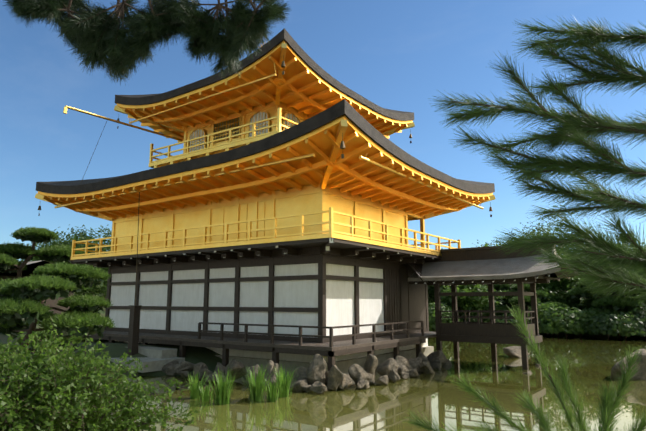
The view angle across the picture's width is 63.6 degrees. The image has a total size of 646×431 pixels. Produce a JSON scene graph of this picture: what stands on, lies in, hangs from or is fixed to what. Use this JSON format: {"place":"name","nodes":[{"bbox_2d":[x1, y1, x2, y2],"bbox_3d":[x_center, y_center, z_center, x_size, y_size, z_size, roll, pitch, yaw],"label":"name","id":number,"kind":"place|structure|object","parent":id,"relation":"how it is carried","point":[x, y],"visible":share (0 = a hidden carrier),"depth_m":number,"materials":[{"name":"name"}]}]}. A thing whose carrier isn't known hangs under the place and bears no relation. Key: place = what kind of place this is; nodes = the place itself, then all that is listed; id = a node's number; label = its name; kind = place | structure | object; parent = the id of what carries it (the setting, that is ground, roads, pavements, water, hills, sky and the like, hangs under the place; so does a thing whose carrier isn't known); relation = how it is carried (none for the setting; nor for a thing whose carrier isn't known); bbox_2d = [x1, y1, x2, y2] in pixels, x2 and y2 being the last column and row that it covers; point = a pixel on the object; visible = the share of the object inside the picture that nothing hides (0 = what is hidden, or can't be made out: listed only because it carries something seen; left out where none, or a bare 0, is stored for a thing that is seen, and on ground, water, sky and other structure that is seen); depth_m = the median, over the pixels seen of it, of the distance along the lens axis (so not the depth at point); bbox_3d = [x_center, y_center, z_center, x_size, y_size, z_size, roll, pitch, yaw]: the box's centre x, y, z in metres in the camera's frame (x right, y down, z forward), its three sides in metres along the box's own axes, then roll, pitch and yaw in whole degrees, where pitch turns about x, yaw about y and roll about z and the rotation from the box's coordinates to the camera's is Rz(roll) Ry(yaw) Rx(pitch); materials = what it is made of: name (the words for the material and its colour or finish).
{"place":"outdoors","nodes":[
{"label":"outdoors","id":0,"kind":"place"},
{"bbox_2d":[0,292,585,377],"bbox_3d":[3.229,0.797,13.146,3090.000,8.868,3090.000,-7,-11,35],"label":"terrain","id":1,"kind":"structure","parent":0,"point":[196,355],"depth_m":17.34,"materials":[{"name":"green plant"}]},
{"bbox_2d":[0,260,83,314],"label":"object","id":2,"kind":"structure","parent":1,"relation":"on","point":[30,269],"depth_m":39.78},
{"bbox_2d":[8,229,77,261],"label":"tree","id":3,"kind":"object","parent":1,"relation":"on","point":[36,245],"depth_m":62.21,"materials":[{"name":"green plant"}]},
{"bbox_2d":[0,226,89,322],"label":"garden pine","id":4,"kind":"object","parent":1,"relation":"on","point":[10,254],"visible":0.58,"depth_m":25.60,"materials":[{"name":"green plant"}]},
{"bbox_2d":[0,261,114,372],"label":"garden pine","id":5,"kind":"object","parent":1,"relation":"on","point":[22,307],"visible":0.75,"depth_m":8.17,"materials":[{"name":"green plant"}]},
{"bbox_2d":[21,224,107,295],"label":"tree","id":6,"kind":"object","parent":1,"relation":"on","point":[81,235],"visible":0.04,"depth_m":50.48,"materials":[{"name":"green plant"}]},
{"bbox_2d":[73,239,106,307],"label":"tree","id":7,"kind":"object","parent":1,"relation":"on","point":[102,287],"visible":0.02,"depth_m":59.04,"materials":[{"name":"green plant"}]},
{"bbox_2d":[71,225,111,306],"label":"tree","id":8,"kind":"object","parent":1,"relation":"on","point":[108,241],"visible":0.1,"depth_m":54.95,"materials":[{"name":"green plant"}]},
{"bbox_2d":[0,316,206,430],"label":"shrub","id":9,"kind":"object","parent":1,"relation":"on","point":[51,390],"visible":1,"depth_m":4.93,"materials":[{"name":"green plant"}]},
{"bbox_2d":[3,0,290,85],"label":"pine bough","id":10,"kind":"object","parent":1,"relation":"on","point":[97,35],"visible":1,"depth_m":3.37,"materials":[{"name":"green plant"}]},
{"bbox_2d":[35,28,494,375],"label":"golden pavilion","id":11,"kind":"structure","parent":1,"relation":"on","point":[278,204],"depth_m":17.54,"materials":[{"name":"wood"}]},
{"bbox_2d":[428,285,483,301],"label":"tree","id":12,"kind":"object","parent":1,"relation":"on","point":[431,297],"visible":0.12,"depth_m":41.36,"materials":[{"name":"green plant"}]},
{"bbox_2d":[440,284,506,321],"bbox_3d":[10.546,6.493,37.896,4.559,3.758,5.912,-1,-9,5],"label":"tree","id":13,"kind":"object","parent":1,"relation":"on","point":[473,302],"visible":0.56,"depth_m":36.22,"materials":[{"name":"green plant"}]},
{"bbox_2d":[477,237,504,245],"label":"tree","id":14,"kind":"object","parent":1,"relation":"on","point":[491,244],"depth_m":70.84,"materials":[{"name":"green plant"}]},
{"bbox_2d":[484,284,515,307],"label":"pine","id":15,"kind":"object","parent":1,"relation":"on","point":[502,286],"visible":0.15,"depth_m":40.69,"materials":[{"name":"green plant"}]},
{"bbox_2d":[401,302,645,430],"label":"pine branch","id":16,"kind":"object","parent":1,"relation":"on","point":[610,405],"depth_m":4.06,"materials":[{"name":"green plant"}]},
{"bbox_2d":[486,284,567,315],"bbox_3d":[14.449,6.407,36.512,6.393,3.474,5.492,-7,-11,35],"label":"pine","id":17,"kind":"object","parent":1,"relation":"on","point":[541,294],"visible":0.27,"depth_m":36.26,"materials":[{"name":"green plant"}]},
{"bbox_2d":[428,15,645,301],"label":"pine bough","id":18,"kind":"object","parent":1,"relation":"on","point":[575,126],"visible":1,"depth_m":2.16,"materials":[{"name":"green plant"}]},
{"bbox_2d":[428,301,645,338],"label":"bank shrubs","id":19,"kind":"object","parent":1,"relation":"on","point":[552,320],"visible":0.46,"depth_m":31.77,"materials":[{"name":"green plant"}]},
{"bbox_2d":[498,217,591,264],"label":"tree","id":20,"kind":"object","parent":1,"relation":"on","point":[540,231],"depth_m":56.46,"materials":[{"name":"green plant"}]},
{"bbox_2d":[520,204,587,298],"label":"tree","id":21,"kind":"object","parent":1,"relation":"on","point":[551,232],"visible":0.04,"depth_m":62.85,"materials":[{"name":"green plant"}]},
{"bbox_2d":[531,226,586,310],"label":"tree","id":22,"kind":"object","parent":1,"relation":"on","point":[550,289],"visible":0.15,"depth_m":42.17,"materials":[{"name":"green plant"}]},
{"bbox_2d":[544,254,598,309],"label":"pine","id":23,"kind":"object","parent":1,"relation":"on","point":[572,305],"visible":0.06,"depth_m":42.22,"materials":[{"name":"green plant"}]},
{"bbox_2d":[568,222,637,282],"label":"tree","id":24,"kind":"object","parent":1,"relation":"on","point":[597,245],"visible":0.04,"depth_m":52.02,"materials":[{"name":"green plant"}]},
{"bbox_2d":[566,279,645,333],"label":"pine","id":25,"kind":"object","parent":1,"relation":"on","point":[621,303],"visible":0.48,"depth_m":32.60,"materials":[{"name":"green plant"}]},
{"bbox_2d":[577,241,645,298],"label":"tree","id":26,"kind":"object","parent":1,"relation":"on","point":[619,267],"visible":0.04,"depth_m":41.19,"materials":[{"name":"green plant"}]},
{"bbox_2d":[620,250,645,310],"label":"pine","id":27,"kind":"object","parent":1,"relation":"on","point":[636,270],"visible":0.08,"depth_m":36.47,"materials":[{"name":"green plant"}]},
{"bbox_2d":[0,0,645,261],"label":"sky","id":28,"kind":"structure","parent":0,"point":[397,55],"materials":[{"name":"blue"}]},
{"bbox_2d":[102,333,645,430],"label":"pond water","id":29,"kind":"structure","parent":0,"point":[438,395],"depth_m":11.87,"materials":[{"name":"green liquid"}]},
{"bbox_2d":[161,360,178,372],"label":"shore rock","id":30,"kind":"object","parent":29,"relation":"on","point":[175,362],"visible":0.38,"depth_m":16.10,"materials":[{"name":"grey stone"}]},
{"bbox_2d":[165,365,175,375],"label":"shore stone","id":31,"kind":"object","parent":29,"relation":"on","point":[170,370],"visible":0.81,"depth_m":15.46,"materials":[{"name":"grey stone"}]},
{"bbox_2d":[180,370,188,377],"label":"shore stone","id":32,"kind":"object","parent":29,"relation":"on","point":[184,374],"visible":0.92,"depth_m":14.84,"materials":[{"name":"grey stone"}]},
{"bbox_2d":[174,361,194,374],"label":"shore rock","id":33,"kind":"object","parent":29,"relation":"on","point":[185,366],"visible":0.73,"depth_m":15.49,"materials":[{"name":"grey stone"}]},
{"bbox_2d":[186,372,211,398],"bbox_3d":[-2.898,3.886,11.951,0.519,0.624,0.584,-7,-11,35],"label":"iris clump","id":34,"kind":"object","parent":29,"relation":"on","point":[194,390],"visible":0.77,"depth_m":11.82,"materials":[{"name":"green plant"}]},
{"bbox_2d":[193,362,207,376],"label":"shore rock","id":35,"kind":"object","parent":29,"relation":"on","point":[198,367],"visible":0.58,"depth_m":14.95,"materials":[{"name":"grey stone"}]},
{"bbox_2d":[195,382,213,402],"bbox_3d":[-2.608,3.920,11.601,0.520,0.444,0.569,-7,-11,35],"label":"iris clump","id":36,"kind":"object","parent":29,"relation":"on","point":[205,397],"visible":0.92,"depth_m":11.52,"materials":[{"name":"green plant"}]},
{"bbox_2d":[198,368,212,379],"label":"shore stone","id":37,"kind":"object","parent":29,"relation":"on","point":[207,372],"visible":0.54,"depth_m":14.70,"materials":[{"name":"grey stone"}]},
{"bbox_2d":[206,374,214,381],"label":"shore stone","id":38,"kind":"object","parent":29,"relation":"on","point":[210,376],"visible":0.5,"depth_m":14.11,"materials":[{"name":"grey stone"}]},
{"bbox_2d":[211,373,225,381],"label":"shore stone","id":39,"kind":"object","parent":29,"relation":"on","point":[214,378],"visible":0.38,"depth_m":13.94,"materials":[{"name":"grey stone"}]},
{"bbox_2d":[215,362,225,374],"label":"shore rock","id":40,"kind":"object","parent":29,"relation":"on","point":[221,367],"visible":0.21,"depth_m":14.65,"materials":[{"name":"grey stone"}]},
{"bbox_2d":[204,365,242,404],"bbox_3d":[-2.174,3.688,11.360,0.761,0.822,0.743,-7,-11,35],"label":"iris clump","id":41,"kind":"object","parent":29,"relation":"on","point":[222,393],"visible":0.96,"depth_m":11.24,"materials":[{"name":"green plant"}]},
{"bbox_2d":[225,359,246,379],"bbox_3d":[-2.403,4.265,14.392,0.466,0.605,0.597,-7,-11,35],"label":"shore rock","id":42,"kind":"object","parent":29,"relation":"on","point":[235,366],"visible":0.85,"depth_m":14.28,"materials":[{"name":"grey stone"}]},
{"bbox_2d":[242,376,249,383],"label":"shore stone","id":43,"kind":"object","parent":29,"relation":"on","point":[245,381],"visible":0.29,"depth_m":13.92,"materials":[{"name":"grey stone"}]},
{"bbox_2d":[247,364,262,380],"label":"shore rock","id":44,"kind":"object","parent":29,"relation":"on","point":[255,366],"visible":0.29,"depth_m":13.86,"materials":[{"name":"grey stone"}]},
{"bbox_2d":[239,363,277,401],"bbox_3d":[-1.449,3.743,11.713,0.824,0.830,0.782,-7,-11,35],"label":"iris clump","id":45,"kind":"object","parent":29,"relation":"on","point":[256,391],"visible":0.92,"depth_m":11.63,"materials":[{"name":"green plant"}]},
{"bbox_2d":[260,379,281,401],"bbox_3d":[-1.117,3.870,11.552,0.556,0.526,0.411,-2,-10,14],"label":"iris clump","id":46,"kind":"object","parent":29,"relation":"on","point":[272,396],"visible":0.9,"depth_m":11.51,"materials":[{"name":"green plant"}]},
{"bbox_2d":[263,360,283,387],"bbox_3d":[-1.303,4.118,13.610,0.547,0.671,0.802,-7,-11,35],"label":"shore rock","id":47,"kind":"object","parent":29,"relation":"on","point":[269,369],"visible":0.65,"depth_m":13.46,"materials":[{"name":"grey stone"}]},
{"bbox_2d":[274,364,301,397],"bbox_3d":[-0.896,3.857,12.252,0.830,0.779,0.768,-7,-11,35],"label":"iris clump","id":48,"kind":"object","parent":29,"relation":"on","point":[284,384],"visible":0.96,"depth_m":12.11,"materials":[{"name":"green plant"}]},
{"bbox_2d":[291,367,306,379],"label":"shore rock","id":49,"kind":"object","parent":29,"relation":"on","point":[300,374],"visible":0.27,"depth_m":13.26,"materials":[{"name":"grey stone"}]},
{"bbox_2d":[290,379,307,391],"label":"shore stone","id":50,"kind":"object","parent":29,"relation":"on","point":[297,385],"visible":0.85,"depth_m":12.68,"materials":[{"name":"grey stone"}]},
{"bbox_2d":[302,385,310,390],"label":"shore stone","id":51,"kind":"object","parent":29,"relation":"on","point":[305,388],"visible":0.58,"depth_m":12.65,"materials":[{"name":"grey stone"}]},
{"bbox_2d":[307,354,326,384],"bbox_3d":[-0.177,3.929,13.110,0.521,0.859,0.426,4,-10,-22],"label":"shore rock","id":52,"kind":"object","parent":29,"relation":"on","point":[316,368],"visible":0.79,"depth_m":13.01,"materials":[{"name":"grey stone"}]},
{"bbox_2d":[309,381,326,393],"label":"shore stone","id":53,"kind":"object","parent":29,"relation":"on","point":[317,387],"visible":1,"depth_m":12.46,"materials":[{"name":"grey stone"}]},
{"bbox_2d":[325,371,328,385],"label":"shore rock","id":54,"kind":"object","parent":29,"relation":"on","point":[326,377],"visible":0.15,"depth_m":13.28,"materials":[{"name":"grey stone"}]},
{"bbox_2d":[327,365,342,389],"bbox_3d":[0.261,4.042,13.027,0.348,0.631,0.443,3,-10,-18],"label":"shore rock","id":55,"kind":"object","parent":29,"relation":"on","point":[335,374],"visible":1,"depth_m":12.87,"materials":[{"name":"grey stone"}]},
{"bbox_2d":[337,373,354,389],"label":"shore stone","id":56,"kind":"object","parent":29,"relation":"on","point":[345,379],"visible":0.52,"depth_m":13.05,"materials":[{"name":"grey stone"}]},
{"bbox_2d":[344,382,351,388],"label":"shore stone","id":57,"kind":"object","parent":56,"relation":"on","point":[349,384],"visible":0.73,"depth_m":12.99,"materials":[{"name":"grey stone"}]},
{"bbox_2d":[348,364,367,385],"bbox_3d":[0.873,4.122,13.426,0.458,0.560,0.488,-7,-11,35],"label":"shore rock","id":58,"kind":"object","parent":29,"relation":"on","point":[357,372],"visible":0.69,"depth_m":13.34,"materials":[{"name":"grey stone"}]},
{"bbox_2d":[357,379,367,388],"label":"shore stone","id":59,"kind":"object","parent":29,"relation":"on","point":[361,384],"visible":1,"depth_m":13.10,"materials":[{"name":"grey stone"}]},
{"bbox_2d":[362,381,369,388],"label":"shore stone","id":60,"kind":"object","parent":29,"relation":"on","point":[366,386],"visible":0.25,"depth_m":13.16,"materials":[{"name":"grey stone"}]},
{"bbox_2d":[365,371,374,384],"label":"shore stone","id":61,"kind":"object","parent":29,"relation":"on","point":[370,379],"visible":0.21,"depth_m":13.78,"materials":[{"name":"grey stone"}]},
{"bbox_2d":[364,354,377,378],"bbox_3d":[1.275,4.157,14.196,0.414,0.781,0.617,1,-9,-5],"label":"shore rock","id":62,"kind":"object","parent":29,"relation":"on","point":[370,364],"visible":0.56,"depth_m":14.06,"materials":[{"name":"grey stone"}]},
{"bbox_2d":[374,375,387,384],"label":"shore stone","id":63,"kind":"object","parent":29,"relation":"on","point":[382,380],"visible":1,"depth_m":13.73,"materials":[{"name":"grey stone"}]},
{"bbox_2d":[376,358,398,375],"bbox_3d":[1.845,4.365,14.858,0.612,0.575,0.463,5,-11,-28],"label":"shore rock","id":64,"kind":"object","parent":29,"relation":"on","point":[387,366],"visible":0.77,"depth_m":14.74,"materials":[{"name":"grey stone"}]},
{"bbox_2d":[388,370,399,382],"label":"shore stone","id":65,"kind":"object","parent":29,"relation":"on","point":[393,376],"visible":0.94,"depth_m":14.26,"materials":[{"name":"grey stone"}]},
{"bbox_2d":[397,365,408,376],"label":"shore stone","id":66,"kind":"object","parent":29,"relation":"on","point":[401,368],"visible":0.48,"depth_m":15.21,"materials":[{"name":"grey stone"}]},
{"bbox_2d":[395,356,411,369],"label":"shore rock","id":67,"kind":"object","parent":29,"relation":"on","point":[400,360],"visible":0.44,"depth_m":15.56,"materials":[{"name":"grey stone"}]},
{"bbox_2d":[400,372,409,379],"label":"shore stone","id":68,"kind":"object","parent":29,"relation":"on","point":[404,375],"visible":0.98,"depth_m":14.85,"materials":[{"name":"grey stone"}]},
{"bbox_2d":[409,369,418,376],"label":"shore stone","id":69,"kind":"object","parent":29,"relation":"on","point":[413,372],"visible":0.79,"depth_m":15.18,"materials":[{"name":"grey stone"}]},
{"bbox_2d":[407,357,421,371],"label":"shore rock","id":70,"kind":"object","parent":29,"relation":"on","point":[416,362],"visible":0.65,"depth_m":16.13,"materials":[{"name":"grey stone"}]},
{"bbox_2d":[418,352,429,366],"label":"shore rock","id":71,"kind":"object","parent":29,"relation":"on","point":[423,356],"visible":0.44,"depth_m":16.84,"materials":[{"name":"grey stone"}]},
{"bbox_2d":[422,362,434,373],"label":"shore stone","id":72,"kind":"object","parent":29,"relation":"on","point":[426,366],"visible":1,"depth_m":15.87,"materials":[{"name":"grey stone"}]},
{"bbox_2d":[431,360,441,369],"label":"shore stone","id":73,"kind":"object","parent":29,"relation":"on","point":[436,364],"visible":0.81,"depth_m":16.93,"materials":[{"name":"grey stone"}]},
{"bbox_2d":[427,350,446,364],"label":"shore rock","id":74,"kind":"object","parent":29,"relation":"in","point":[436,355],"visible":0.62,"depth_m":17.58,"materials":[{"name":"grey stone"}]},
{"bbox_2d":[400,244,575,369],"bbox_3d":[5.912,3.384,18.616,5.550,4.540,3.368,-7,-11,35],"label":"fishing deck","id":75,"kind":"object","parent":29,"relation":"on","point":[453,268],"visible":0.88,"depth_m":18.39,"materials":[{"name":"brown wood"}]},
{"bbox_2d":[503,346,528,357],"bbox_3d":[7.775,5.532,21.005,0.891,0.514,1.432,-7,-11,35],"label":"pond rock","id":76,"kind":"object","parent":29,"relation":"in","point":[513,351],"visible":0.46,"depth_m":20.64,"materials":[{"name":"grey stone"}]},
{"bbox_2d":[610,349,645,379],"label":"pond rock","id":77,"kind":"object","parent":29,"relation":"in","point":[640,374],"visible":0.56,"depth_m":14.78,"materials":[{"name":"grey stone"}]},
{"bbox_2d":[568,333,618,335],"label":"moss islet ground","id":78,"kind":"structure","parent":0,"point":[601,334],"depth_m":33.44,"materials":[{"name":"green plant"}]}
]}

